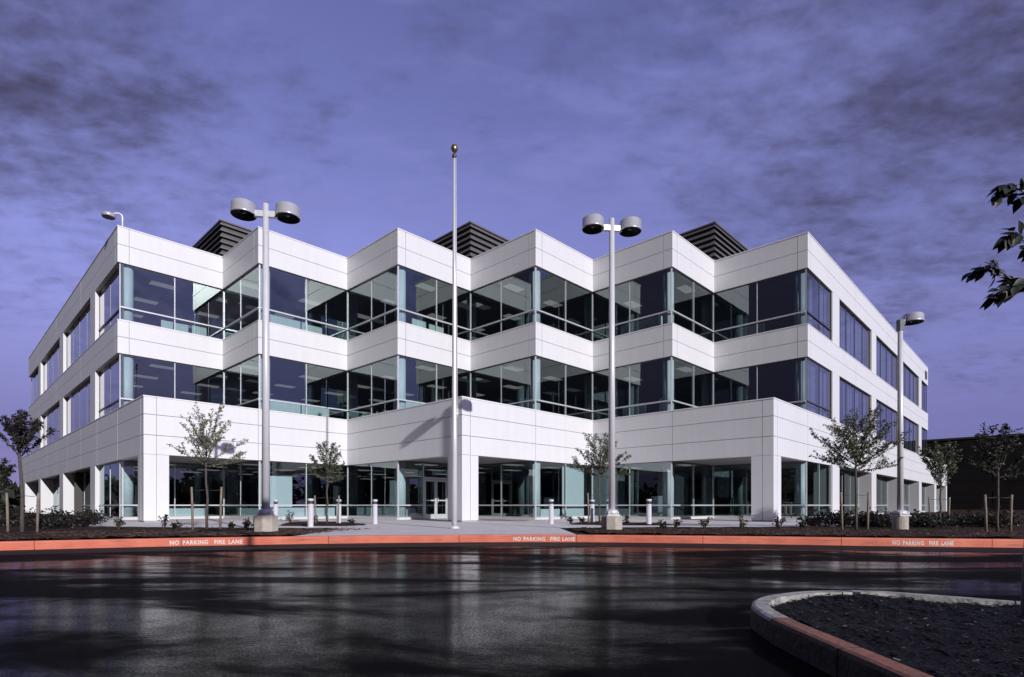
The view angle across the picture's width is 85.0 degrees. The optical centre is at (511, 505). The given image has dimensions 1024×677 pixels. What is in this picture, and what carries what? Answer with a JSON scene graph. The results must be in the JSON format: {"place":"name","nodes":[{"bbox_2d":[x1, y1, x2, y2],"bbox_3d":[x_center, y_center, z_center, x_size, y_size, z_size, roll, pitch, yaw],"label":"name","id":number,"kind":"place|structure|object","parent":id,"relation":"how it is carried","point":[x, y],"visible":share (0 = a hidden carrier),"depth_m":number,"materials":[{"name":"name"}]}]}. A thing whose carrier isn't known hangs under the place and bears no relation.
{"place":"outdoors","nodes":[
{"label":"outdoors","id":0,"kind":"place"},
{"bbox_2d":[79,518,845,535],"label":"pavement","id":1,"kind":"structure","parent":0,"point":[480,526],"depth_m":20.77,"materials":[{"name":"concrete"}]},
{"bbox_2d":[307,499,313,526],"bbox_3d":[-6.976,0.261,19.400,0.220,0.985,0.217,0,0,0],"label":"bollard","id":2,"kind":"object","parent":1,"relation":"on","point":[310,513],"visible":1,"depth_m":19.33,"materials":[{"name":"metal"}]},
{"bbox_2d":[280,521,364,525],"bbox_3d":[-7.647,0.714,22.178,3.247,0.059,5.018,0,0,-27],"label":"planting bed","id":3,"kind":"object","parent":1,"relation":"on","point":[306,523],"visible":0.79,"depth_m":21.39,"materials":[{"name":"brown soil"}]},
{"bbox_2d":[305,441,344,522],"bbox_3d":[-7.269,-0.879,21.924,1.590,3.368,1.455,0,0,0],"label":"young tree","id":4,"kind":"object","parent":3,"relation":"on","point":[330,471],"visible":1,"depth_m":21.73,"materials":[{"name":"green plant"}]},
{"bbox_2d":[372,499,377,523],"bbox_3d":[-5.495,0.261,22.500,0.220,0.985,0.217,0,0,0],"label":"bollard","id":5,"kind":"object","parent":1,"relation":"on","point":[374,501],"visible":0.98,"depth_m":22.41,"materials":[{"name":"metal"}]},
{"bbox_2d":[449,144,459,528],"bbox_3d":[-1.850,-5.467,18.100,0.340,12.440,0.340,0,0,0],"label":"flagpole","id":6,"kind":"object","parent":1,"relation":"on","point":[454,148],"visible":1,"depth_m":18.04,"materials":[{"name":"metal"}]},
{"bbox_2d":[549,499,553,523],"bbox_3d":[1.595,0.261,22.400,0.220,0.985,0.217,0,0,0],"label":"bollard","id":7,"kind":"object","parent":1,"relation":"on","point":[551,512],"visible":0.95,"depth_m":22.32,"materials":[{"name":"metal"}]},
{"bbox_2d":[572,521,673,524],"bbox_3d":[4.243,0.713,23.020,4.180,0.065,4.400,0,0,0],"label":"planting bed","id":8,"kind":"object","parent":1,"relation":"on","point":[598,523],"visible":0.51,"depth_m":21.60,"materials":[{"name":"brown soil"}]},
{"bbox_2d":[568,432,631,522],"bbox_3d":[3.448,-1.052,22.106,2.321,3.716,2.373,0,0,-27],"label":"young tree","id":9,"kind":"object","parent":8,"relation":"on","point":[595,456],"visible":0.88,"depth_m":21.94,"materials":[{"name":"green plant"}]},
{"bbox_2d":[646,499,651,524],"bbox_3d":[5.217,0.261,21.200,0.220,0.985,0.217,0,0,0],"label":"bollard","id":10,"kind":"object","parent":8,"relation":"on","point":[648,513],"visible":0.9,"depth_m":21.13,"materials":[{"name":"metal"}]},
{"bbox_2d":[0,546,1022,676],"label":"road","id":11,"kind":"structure","parent":0,"point":[533,611],"depth_m":5.20,"materials":[{"name":"black asphalt"}]},
{"bbox_2d":[0,542,1022,554],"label":"gutter","id":12,"kind":"object","parent":11,"relation":"on","point":[469,544],"visible":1,"depth_m":12.71,"materials":[{"name":"concrete"}]},
{"bbox_2d":[0,534,1023,550],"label":"kerb","id":13,"kind":"structure","parent":11,"relation":"on","point":[274,540],"depth_m":13.27,"materials":[{"name":"red paint"}]},
{"bbox_2d":[750,590,1019,676],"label":"kerb","id":14,"kind":"structure","parent":11,"relation":"on","point":[831,655],"depth_m":3.45,"materials":[{"name":"orange paint"}]},
{"bbox_2d":[769,593,1023,676],"bbox_3d":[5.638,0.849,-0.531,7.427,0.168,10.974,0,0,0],"label":"island soil","id":15,"kind":"structure","parent":11,"relation":"on","point":[949,641],"depth_m":3.50,"materials":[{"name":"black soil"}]},
{"bbox_2d":[961,178,1023,615],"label":"foreground tree","id":16,"kind":"object","parent":15,"relation":"on","point":[1013,288],"visible":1,"depth_m":4.01,"materials":[{"name":"green plant"}]},
{"bbox_2d":[0,509,1023,541],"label":"planting bed","id":17,"kind":"object","parent":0,"point":[1016,514],"visible":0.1,"depth_m":14.27,"materials":[{"name":"brown soil"}]},
{"bbox_2d":[25,493,39,531],"bbox_3d":[-12.781,0.272,14.900,0.395,1.203,0.063,0,0,0],"label":"tree stake","id":18,"kind":"object","parent":17,"relation":"on","point":[37,512],"visible":0.87,"depth_m":14.88,"materials":[{"name":"brown wood"}]},
{"bbox_2d":[64,508,119,526],"bbox_3d":[-14.715,0.465,19.483,1.529,0.709,1.660,0,0,-24],"label":"shrub","id":19,"kind":"object","parent":17,"relation":"on","point":[90,515],"visible":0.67,"depth_m":19.53,"materials":[{"name":"green plant"}]},
{"bbox_2d":[0,526,331,539],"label":"planting bed","id":20,"kind":"object","parent":17,"relation":"on","point":[14,530],"visible":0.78,"depth_m":14.98,"materials":[{"name":"brown soil"}]},
{"bbox_2d":[0,457,16,526],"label":"young tree","id":21,"kind":"object","parent":20,"relation":"on","point":[5,472],"visible":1,"depth_m":18.44,"materials":[{"name":"green plant"}]},
{"bbox_2d":[5,493,15,531],"bbox_3d":[-13.297,0.272,14.900,0.394,1.203,0.063,0,0,0],"label":"tree stake","id":22,"kind":"object","parent":20,"relation":"on","point":[7,512],"visible":0.87,"depth_m":14.88,"materials":[{"name":"brown wood"}]},
{"bbox_2d":[0,509,35,526],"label":"shrub","id":23,"kind":"object","parent":20,"relation":"on","point":[11,518],"visible":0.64,"depth_m":18.70,"materials":[{"name":"green plant"}]},
{"bbox_2d":[0,409,59,531],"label":"young tree","id":24,"kind":"object","parent":20,"relation":"on","point":[17,429],"visible":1,"depth_m":14.85,"materials":[{"name":"green plant"}]},
{"bbox_2d":[19,506,67,525],"bbox_3d":[-15.753,0.421,19.044,1.133,0.799,1.307,0,0,0],"label":"shrub","id":25,"kind":"object","parent":20,"relation":"on","point":[44,517],"visible":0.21,"depth_m":19.04,"materials":[{"name":"green plant"}]},
{"bbox_2d":[11,512,81,528],"bbox_3d":[-14.523,0.503,17.524,1.692,0.606,1.727,0,0,42],"label":"shrub","id":26,"kind":"object","parent":20,"relation":"on","point":[47,520],"visible":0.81,"depth_m":17.44,"materials":[{"name":"green plant"}]},
{"bbox_2d":[48,509,103,526],"bbox_3d":[-14.685,0.460,18.778,1.580,0.691,2.034,0,0,-17],"label":"shrub","id":27,"kind":"object","parent":20,"relation":"on","point":[79,515],"visible":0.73,"depth_m":18.58,"materials":[{"name":"green plant"}]},
{"bbox_2d":[190,487,200,528],"bbox_3d":[-9.499,0.160,16.900,0.416,1.427,0.063,0,0,0],"label":"tree stake","id":28,"kind":"object","parent":20,"relation":"on","point":[192,515],"visible":0.87,"depth_m":16.88,"materials":[{"name":"brown wood"}]},
{"bbox_2d":[166,401,247,528],"bbox_3d":[-9.131,-1.187,16.929,2.177,4.023,2.001,0,0,0],"label":"young tree","id":29,"kind":"object","parent":20,"relation":"on","point":[206,445],"visible":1,"depth_m":16.82,"materials":[{"name":"green plant"}]},
{"bbox_2d":[211,487,222,528],"bbox_3d":[-8.953,0.160,16.900,0.416,1.427,0.063,0,0,0],"label":"tree stake","id":30,"kind":"object","parent":20,"relation":"on","point":[220,515],"visible":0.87,"depth_m":16.88,"materials":[{"name":"brown wood"}]},
{"bbox_2d":[230,198,300,531],"bbox_3d":[-6.728,-3.627,15.300,1.810,9.260,0.660,0,0,-8],"label":"street lamp","id":31,"kind":"object","parent":20,"relation":"on","point":[265,519],"visible":1,"depth_m":15.22,"materials":[{"name":"metal"}]},
{"bbox_2d":[571,522,1023,537],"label":"planting bed","id":32,"kind":"object","parent":17,"relation":"on","point":[851,530],"visible":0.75,"depth_m":15.54,"materials":[{"name":"brown soil"}]},
{"bbox_2d":[0,527,1023,538],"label":"mulch chips","id":33,"kind":"object","parent":32,"relation":"on","point":[329,530],"visible":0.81,"depth_m":14.52,"materials":[{"name":"brown wood"}]},
{"bbox_2d":[582,213,641,529],"bbox_3d":[2.982,-3.747,16.600,1.810,9.540,0.660,0,0,-8],"label":"street lamp","id":34,"kind":"object","parent":32,"relation":"on","point":[628,226],"visible":1,"depth_m":16.52,"materials":[{"name":"metal"}]},
{"bbox_2d":[809,404,911,529],"bbox_3d":[10.314,-1.039,16.348,2.754,3.726,2.348,0,0,0],"label":"young tree","id":35,"kind":"object","parent":32,"relation":"on","point":[855,452],"visible":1,"depth_m":16.25,"materials":[{"name":"green plant"}]},
{"bbox_2d":[860,492,869,528],"bbox_3d":[10.327,0.243,16.400,0.380,1.261,0.063,0,0,0],"label":"tree stake","id":36,"kind":"object","parent":32,"relation":"on","point":[868,502],"visible":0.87,"depth_m":16.38,"materials":[{"name":"brown wood"}]},
{"bbox_2d":[853,507,882,526],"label":"shrub","id":37,"kind":"object","parent":32,"relation":"on","point":[863,519],"visible":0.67,"depth_m":18.42,"materials":[{"name":"green plant"}]},
{"bbox_2d":[858,511,910,527],"bbox_3d":[12.017,0.502,18.083,1.557,0.614,1.346,0,0,0],"label":"shrub","id":38,"kind":"object","parent":32,"relation":"on","point":[881,523],"visible":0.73,"depth_m":17.95,"materials":[{"name":"green plant"}]},
{"bbox_2d":[889,311,924,529],"bbox_3d":[11.804,-2.352,16.644,0.932,6.750,0.584,0,0,-10],"label":"street lamp","id":39,"kind":"object","parent":32,"relation":"on","point":[900,517],"visible":0.98,"depth_m":16.54,"materials":[{"name":"metal"}]},
{"bbox_2d":[909,509,945,527],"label":"shrub","id":40,"kind":"object","parent":32,"relation":"on","point":[920,516],"visible":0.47,"depth_m":18.22,"materials":[{"name":"green plant"}]},
{"bbox_2d":[909,513,963,527],"bbox_3d":[13.561,0.532,17.941,1.563,0.587,1.627,0,0,0],"label":"shrub","id":41,"kind":"object","parent":32,"relation":"on","point":[934,522],"visible":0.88,"depth_m":17.78,"materials":[{"name":"green plant"}]},
{"bbox_2d":[917,441,962,516],"bbox_3d":[15.346,-0.734,20.051,1.410,3.118,1.281,0,0,-25],"label":"young tree","id":42,"kind":"object","parent":32,"relation":"on","point":[937,464],"visible":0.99,"depth_m":19.93,"materials":[{"name":"green plant"}]},
{"bbox_2d":[935,510,975,525],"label":"shrub","id":43,"kind":"object","parent":32,"relation":"on","point":[960,521],"visible":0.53,"depth_m":19.43,"materials":[{"name":"green plant"}]},
{"bbox_2d":[954,508,1000,526],"bbox_3d":[15.600,0.443,18.456,1.169,0.726,1.200,0,0,0],"label":"shrub","id":44,"kind":"object","parent":32,"relation":"on","point":[977,522],"visible":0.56,"depth_m":18.53,"materials":[{"name":"green plant"}]},
{"bbox_2d":[966,421,1023,530],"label":"young tree","id":45,"kind":"object","parent":32,"relation":"on","point":[996,456],"visible":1,"depth_m":15.27,"materials":[{"name":"green plant"}]},
{"bbox_2d":[973,511,1023,527],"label":"shrub","id":46,"kind":"object","parent":32,"relation":"on","point":[1003,522],"visible":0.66,"depth_m":17.77,"materials":[{"name":"green plant"}]},
{"bbox_2d":[791,514,826,525],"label":"shrub","id":47,"kind":"object","parent":17,"relation":"on","point":[813,521],"visible":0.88,"depth_m":19.31,"materials":[{"name":"green plant"}]},
{"bbox_2d":[808,507,844,526],"bbox_3d":[11.015,0.429,19.729,1.280,0.733,1.270,0,0,39],"label":"shrub","id":48,"kind":"object","parent":17,"relation":"on","point":[826,524],"visible":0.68,"depth_m":19.50,"materials":[{"name":"green plant"}]},
{"bbox_2d":[816,509,854,525],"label":"shrub","id":49,"kind":"object","parent":17,"relation":"on","point":[845,518],"visible":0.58,"depth_m":19.56,"materials":[{"name":"green plant"}]},
{"bbox_2d":[984,495,996,530],"bbox_3d":[13.112,0.291,15.300,0.344,1.165,0.063,0,0,0],"label":"tree stake","id":50,"kind":"object","parent":17,"relation":"in","point":[985,512],"visible":0.87,"depth_m":15.28,"materials":[{"name":"brown wood"}]},
{"bbox_2d":[1000,495,1012,530],"bbox_3d":[13.559,0.291,15.300,0.345,1.165,0.063,0,0,0],"label":"tree stake","id":51,"kind":"object","parent":17,"relation":"in","point":[1010,514],"visible":0.87,"depth_m":15.28,"materials":[{"name":"brown wood"}]},
{"bbox_2d":[0,0,1023,486],"label":"sky","id":52,"kind":"structure","parent":0,"point":[882,132],"materials":[{"name":"blue"}]},
{"bbox_2d":[927,433,1023,509],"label":"neighbour building","id":53,"kind":"structure","parent":0,"point":[969,486],"depth_m":98.88,"materials":[{"name":"brick"}]},
{"bbox_2d":[927,444,1023,459],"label":"window","id":54,"kind":"structure","parent":53,"relation":"in","point":[967,451],"depth_m":99.51,"materials":[{"name":"black glass"}]},
{"bbox_2d":[948,491,1023,502],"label":"window","id":55,"kind":"structure","parent":53,"relation":"in","point":[974,496],"depth_m":98.67,"materials":[{"name":"black glass"}]},
{"bbox_2d":[948,467,1023,481],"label":"window","id":56,"kind":"structure","parent":53,"relation":"in","point":[961,475],"depth_m":98.93,"materials":[{"name":"black glass"}]},
{"label":"ground","id":57,"kind":"structure","parent":0,"visible":0},
{"bbox_2d":[0,479,19,511],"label":"distant woods","id":58,"kind":"object","parent":57,"relation":"on","point":[14,502],"visible":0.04,"depth_m":79.95,"materials":[{"name":"green plant"}]},
{"bbox_2d":[21,219,946,521],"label":"office building","id":59,"kind":"structure","parent":57,"relation":"on","point":[123,381],"depth_m":31.61,"materials":[{"name":"grey concrete"}]},
{"bbox_2d":[31,370,37,403],"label":"window","id":60,"kind":"structure","parent":59,"relation":"in","point":[34,380],"depth_m":52.67,"materials":[{"name":"blue glass"}]},
{"bbox_2d":[43,342,59,391],"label":"window","id":61,"kind":"structure","parent":59,"relation":"in","point":[51,366],"depth_m":45.26,"materials":[{"name":"blue glass"}]},
{"bbox_2d":[43,403,59,446],"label":"window","id":62,"kind":"structure","parent":59,"relation":"in","point":[52,418],"depth_m":44.76,"materials":[{"name":"blue glass"}]},
{"bbox_2d":[52,477,59,512],"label":"window","id":63,"kind":"structure","parent":59,"relation":"in","point":[56,481],"depth_m":47.49,"materials":[{"name":"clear glass"}]},
{"bbox_2d":[66,304,89,368],"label":"window","id":64,"kind":"structure","parent":59,"relation":"in","point":[78,336],"depth_m":36.99,"materials":[{"name":"blue glass"}]},
{"bbox_2d":[66,379,89,434],"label":"window","id":65,"kind":"structure","parent":59,"relation":"in","point":[77,403],"depth_m":36.99,"materials":[{"name":"blue glass"}]},
{"bbox_2d":[82,471,89,513],"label":"window","id":66,"kind":"structure","parent":59,"relation":"in","point":[86,475],"depth_m":38.35,"materials":[{"name":"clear glass"}]},
{"bbox_2d":[99,264,123,335],"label":"window","id":67,"kind":"structure","parent":59,"relation":"in","point":[109,294],"depth_m":30.24,"materials":[{"name":"blue glass"}]},
{"bbox_2d":[99,355,123,416],"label":"window","id":68,"kind":"structure","parent":59,"relation":"in","point":[109,375],"depth_m":30.40,"materials":[{"name":"blue glass"}]},
{"bbox_2d":[99,461,123,517],"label":"window","id":69,"kind":"structure","parent":59,"relation":"in","point":[122,462],"depth_m":30.44,"materials":[{"name":"grey metal"}]},
{"bbox_2d":[101,211,122,225],"bbox_3d":[-20.482,-14.606,28.570,0.906,0.859,0.618,0,0,11],"label":"roof lamp","id":70,"kind":"object","parent":59,"relation":"on","point":[108,215],"visible":0.97,"depth_m":28.54,"materials":[{"name":"metal"}]},
{"bbox_2d":[119,263,223,339],"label":"window","id":71,"kind":"structure","parent":59,"relation":"in","point":[174,318],"depth_m":30.23,"materials":[{"name":"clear glass"}]},
{"bbox_2d":[119,353,223,406],"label":"window","id":72,"kind":"structure","parent":59,"relation":"in","point":[119,353],"depth_m":30.01,"materials":[{"name":"grey metal"}]},
{"bbox_2d":[119,460,223,517],"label":"window","id":73,"kind":"structure","parent":59,"relation":"in","point":[174,505],"depth_m":30.23,"materials":[{"name":"grey metal"}]},
{"bbox_2d":[161,320,187,331],"bbox_3d":[-19.040,-9.548,31.584,0.120,1.538,1.360,0,0,44],"label":"cubicle partition","id":74,"kind":"object","parent":59,"relation":"on","point":[170,325],"visible":0.34,"depth_m":31.51,"materials":[{"name":"fabric"}]},
{"bbox_2d":[127,517,222,519],"bbox_3d":[-18.251,0.702,30.270,0.160,0.094,5.000,0,0,44],"label":"window base","id":75,"kind":"structure","parent":59,"relation":"in","point":[169,517],"depth_m":30.52,"materials":[{"name":"concrete"}]},
{"bbox_2d":[192,325,206,335],"bbox_3d":[-18.064,-9.548,32.310,0.120,1.538,0.760,0,0,44],"label":"cubicle partition","id":76,"kind":"object","parent":59,"relation":"on","point":[199,330],"visible":0.41,"depth_m":32.30,"materials":[{"name":"fabric"}]},
{"bbox_2d":[223,264,260,338],"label":"window","id":77,"kind":"structure","parent":59,"relation":"in","point":[240,279],"depth_m":30.34,"materials":[{"name":"grey metal"}]},
{"bbox_2d":[223,461,260,517],"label":"window","id":78,"kind":"structure","parent":59,"relation":"in","point":[241,505],"depth_m":30.34,"materials":[{"name":"grey metal"}]},
{"bbox_2d":[224,354,260,408],"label":"window","id":79,"kind":"structure","parent":59,"relation":"in","point":[241,404],"depth_m":30.30,"materials":[{"name":"grey metal"}]},
{"bbox_2d":[257,311,304,329],"bbox_3d":[-12.586,-9.548,30.649,0.120,1.538,2.660,0,0,44],"label":"cubicle partition","id":80,"kind":"object","parent":59,"relation":"on","point":[287,322],"visible":0.27,"depth_m":30.80,"materials":[{"name":"fabric"}]},
{"bbox_2d":[270,399,310,414],"bbox_3d":[-12.448,-4.978,30.793,0.120,1.538,2.860,0,0,44],"label":"cubicle partition","id":81,"kind":"object","parent":59,"relation":"on","point":[286,407],"visible":0.19,"depth_m":30.92,"materials":[{"name":"fabric"}]},
{"bbox_2d":[259,264,347,339],"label":"window","id":82,"kind":"structure","parent":59,"relation":"in","point":[306,279],"depth_m":30.38,"materials":[{"name":"grey metal"}]},
{"bbox_2d":[259,354,347,418],"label":"window","id":83,"kind":"structure","parent":59,"relation":"in","point":[305,404],"depth_m":30.38,"materials":[{"name":"grey metal"}]},
{"bbox_2d":[259,460,347,517],"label":"window","id":84,"kind":"structure","parent":59,"relation":"in","point":[305,505],"depth_m":30.38,"materials":[{"name":"grey metal"}]},
{"bbox_2d":[307,324,321,333],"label":"cubicle partition","id":85,"kind":"object","parent":59,"relation":"on","point":[311,328],"visible":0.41,"depth_m":32.18,"materials":[{"name":"fabric"}]},
{"bbox_2d":[311,407,328,416],"bbox_3d":[-11.277,-4.978,32.442,0.120,1.538,1.460,0,0,44],"label":"cubicle partition","id":86,"kind":"object","parent":59,"relation":"on","point":[317,411],"depth_m":32.51,"materials":[{"name":"glass"}]},
{"bbox_2d":[347,265,397,339],"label":"window","id":87,"kind":"structure","parent":59,"relation":"in","point":[371,279],"depth_m":30.44,"materials":[{"name":"grey metal"}]},
{"bbox_2d":[347,355,397,418],"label":"window","id":88,"kind":"structure","parent":59,"relation":"in","point":[371,364],"depth_m":30.44,"materials":[{"name":"grey metal"}]},
{"bbox_2d":[347,461,397,517],"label":"window","id":89,"kind":"structure","parent":59,"relation":"in","point":[348,505],"depth_m":30.44,"materials":[{"name":"grey metal"}]},
{"bbox_2d":[398,461,423,517],"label":"window","id":90,"kind":"structure","parent":59,"relation":"in","point":[422,505],"depth_m":29.64,"materials":[{"name":"grey metal"}]},
{"bbox_2d":[411,318,425,327],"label":"cubicle partition","id":91,"kind":"object","parent":59,"relation":"on","point":[419,323],"visible":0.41,"depth_m":31.10,"materials":[{"name":"fabric"}]},
{"bbox_2d":[398,265,470,340],"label":"window","id":92,"kind":"structure","parent":59,"relation":"in","point":[435,319],"depth_m":30.51,"materials":[{"name":"grey metal"}]},
{"bbox_2d":[398,355,470,408],"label":"window","id":93,"kind":"structure","parent":59,"relation":"in","point":[398,355],"depth_m":30.51,"materials":[{"name":"grey metal"}]},
{"bbox_2d":[424,478,447,518],"bbox_3d":[-4.123,-0.362,30.494,0.173,2.230,1.710,0,0,44],"label":"entrance door","id":94,"kind":"structure","parent":59,"relation":"in","point":[426,516],"depth_m":30.48,"materials":[{"name":"metal"}]},
{"bbox_2d":[471,266,534,340],"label":"window","id":95,"kind":"structure","parent":59,"relation":"in","point":[501,280],"depth_m":30.64,"materials":[{"name":"grey metal"}]},
{"bbox_2d":[471,356,534,404],"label":"window","id":96,"kind":"structure","parent":59,"relation":"in","point":[531,356],"depth_m":30.58,"materials":[{"name":"grey metal"}]},
{"bbox_2d":[478,461,534,517],"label":"window","id":97,"kind":"structure","parent":59,"relation":"in","point":[501,505],"depth_m":30.58,"materials":[{"name":"grey metal"}]},
{"bbox_2d":[478,517,534,519],"bbox_3d":[-0.548,0.702,30.613,5.000,0.094,0.160,0,0,44],"label":"window base","id":98,"kind":"structure","parent":59,"relation":"in","point":[478,517],"depth_m":30.28,"materials":[{"name":"concrete"}]},
{"bbox_2d":[535,266,592,341],"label":"window","id":99,"kind":"structure","parent":59,"relation":"in","point":[564,280],"depth_m":30.69,"materials":[{"name":"grey metal"}]},
{"bbox_2d":[535,355,592,419],"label":"window","id":100,"kind":"structure","parent":59,"relation":"in","point":[565,365],"depth_m":30.69,"materials":[{"name":"grey metal"}]},
{"bbox_2d":[535,461,592,517],"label":"window","id":101,"kind":"structure","parent":59,"relation":"in","point":[564,505],"depth_m":30.65,"materials":[{"name":"grey metal"}]},
{"bbox_2d":[593,267,671,341],"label":"window","id":102,"kind":"structure","parent":59,"relation":"in","point":[630,281],"depth_m":30.72,"materials":[{"name":"grey metal"}]},
{"bbox_2d":[593,356,671,419],"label":"window","id":103,"kind":"structure","parent":59,"relation":"in","point":[630,405],"depth_m":30.72,"materials":[{"name":"grey metal"}]},
{"bbox_2d":[593,461,671,517],"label":"window","id":104,"kind":"structure","parent":59,"relation":"in","point":[629,505],"depth_m":30.72,"materials":[{"name":"grey metal"}]},
{"bbox_2d":[623,403,645,415],"bbox_3d":[6.982,-4.978,31.806,1.460,1.538,0.120,0,0,44],"label":"cubicle partition","id":105,"kind":"object","parent":59,"relation":"on","point":[637,410],"visible":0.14,"depth_m":31.71,"materials":[{"name":"fabric"}]},
{"bbox_2d":[621,317,656,334],"bbox_3d":[7.131,-9.548,31.385,2.260,1.538,0.120,0,0,44],"label":"cubicle partition","id":106,"kind":"object","parent":59,"relation":"on","point":[644,324],"visible":0.41,"depth_m":31.26,"materials":[{"name":"fabric"}]},
{"bbox_2d":[670,268,713,341],"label":"window","id":107,"kind":"structure","parent":59,"relation":"in","point":[692,320],"depth_m":30.83,"materials":[{"name":"grey metal"}]},
{"bbox_2d":[670,356,713,409],"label":"window","id":108,"kind":"structure","parent":59,"relation":"in","point":[692,365],"depth_m":30.78,"materials":[{"name":"grey metal"}]},
{"bbox_2d":[670,461,713,517],"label":"window","id":109,"kind":"structure","parent":59,"relation":"in","point":[692,505],"depth_m":30.83,"materials":[{"name":"grey metal"}]},
{"bbox_2d":[736,323,764,337],"bbox_3d":[13.763,-9.548,32.221,1.660,1.538,0.120,0,0,44],"label":"cubicle partition","id":110,"kind":"object","parent":59,"relation":"on","point":[746,331],"visible":0.41,"depth_m":32.18,"materials":[{"name":"fabric"}]},
{"bbox_2d":[713,268,805,342],"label":"window","id":111,"kind":"structure","parent":59,"relation":"in","point":[757,282],"depth_m":30.69,"materials":[{"name":"black glass"}]},
{"bbox_2d":[714,357,805,408],"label":"window","id":112,"kind":"structure","parent":59,"relation":"in","point":[803,357],"depth_m":30.12,"materials":[{"name":"grey metal"}]},
{"bbox_2d":[714,461,805,517],"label":"window","id":113,"kind":"structure","parent":59,"relation":"in","point":[794,461],"depth_m":29.87,"materials":[{"name":"grey metal"}]},
{"bbox_2d":[806,268,831,339],"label":"window","id":114,"kind":"structure","parent":59,"relation":"in","point":[818,298],"depth_m":30.67,"materials":[{"name":"blue glass"}]},
{"bbox_2d":[806,357,831,418],"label":"window","id":115,"kind":"structure","parent":59,"relation":"in","point":[818,379],"depth_m":30.61,"materials":[{"name":"blue glass"}]},
{"bbox_2d":[806,461,831,516],"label":"window","id":116,"kind":"structure","parent":59,"relation":"in","point":[818,505],"depth_m":30.76,"materials":[{"name":"grey metal"}]},
{"bbox_2d":[839,470,858,512],"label":"window","id":117,"kind":"structure","parent":59,"relation":"in","point":[849,505],"depth_m":38.50,"materials":[{"name":"grey metal"}]},
{"bbox_2d":[839,301,869,369],"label":"window","id":118,"kind":"structure","parent":59,"relation":"in","point":[854,338],"depth_m":36.33,"materials":[{"name":"blue glass"}]},
{"bbox_2d":[839,378,869,431],"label":"window","id":119,"kind":"structure","parent":59,"relation":"in","point":[850,397],"depth_m":36.15,"materials":[{"name":"blue glass"}]},
{"bbox_2d":[876,476,887,512],"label":"window","id":120,"kind":"structure","parent":59,"relation":"in","point":[880,505],"depth_m":45.75,"materials":[{"name":"grey metal"}]},
{"bbox_2d":[876,337,896,389],"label":"window","id":121,"kind":"structure","parent":59,"relation":"in","point":[886,361],"depth_m":43.67,"materials":[{"name":"blue glass"}]},
{"bbox_2d":[876,400,896,444],"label":"window","id":122,"kind":"structure","parent":59,"relation":"in","point":[889,415],"depth_m":44.27,"materials":[{"name":"blue glass"}]},
{"bbox_2d":[904,481,908,511],"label":"window","id":123,"kind":"structure","parent":59,"relation":"in","point":[906,483],"depth_m":53.72,"materials":[{"name":"clear glass"}]},
{"bbox_2d":[903,364,917,405],"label":"window","id":124,"kind":"structure","parent":59,"relation":"in","point":[910,380],"depth_m":51.30,"materials":[{"name":"blue glass"}]},
{"bbox_2d":[903,417,917,452],"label":"window","id":125,"kind":"structure","parent":59,"relation":"in","point":[911,444],"depth_m":51.30,"materials":[{"name":"blue glass"}]},
{"bbox_2d":[922,382,926,412],"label":"window","id":126,"kind":"structure","parent":59,"relation":"in","point":[924,388],"depth_m":57.08,"materials":[{"name":"blue glass"}]},
{"bbox_2d":[922,428,926,456],"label":"window","id":127,"kind":"structure","parent":59,"relation":"in","point":[924,433],"depth_m":57.08,"materials":[{"name":"blue glass"}]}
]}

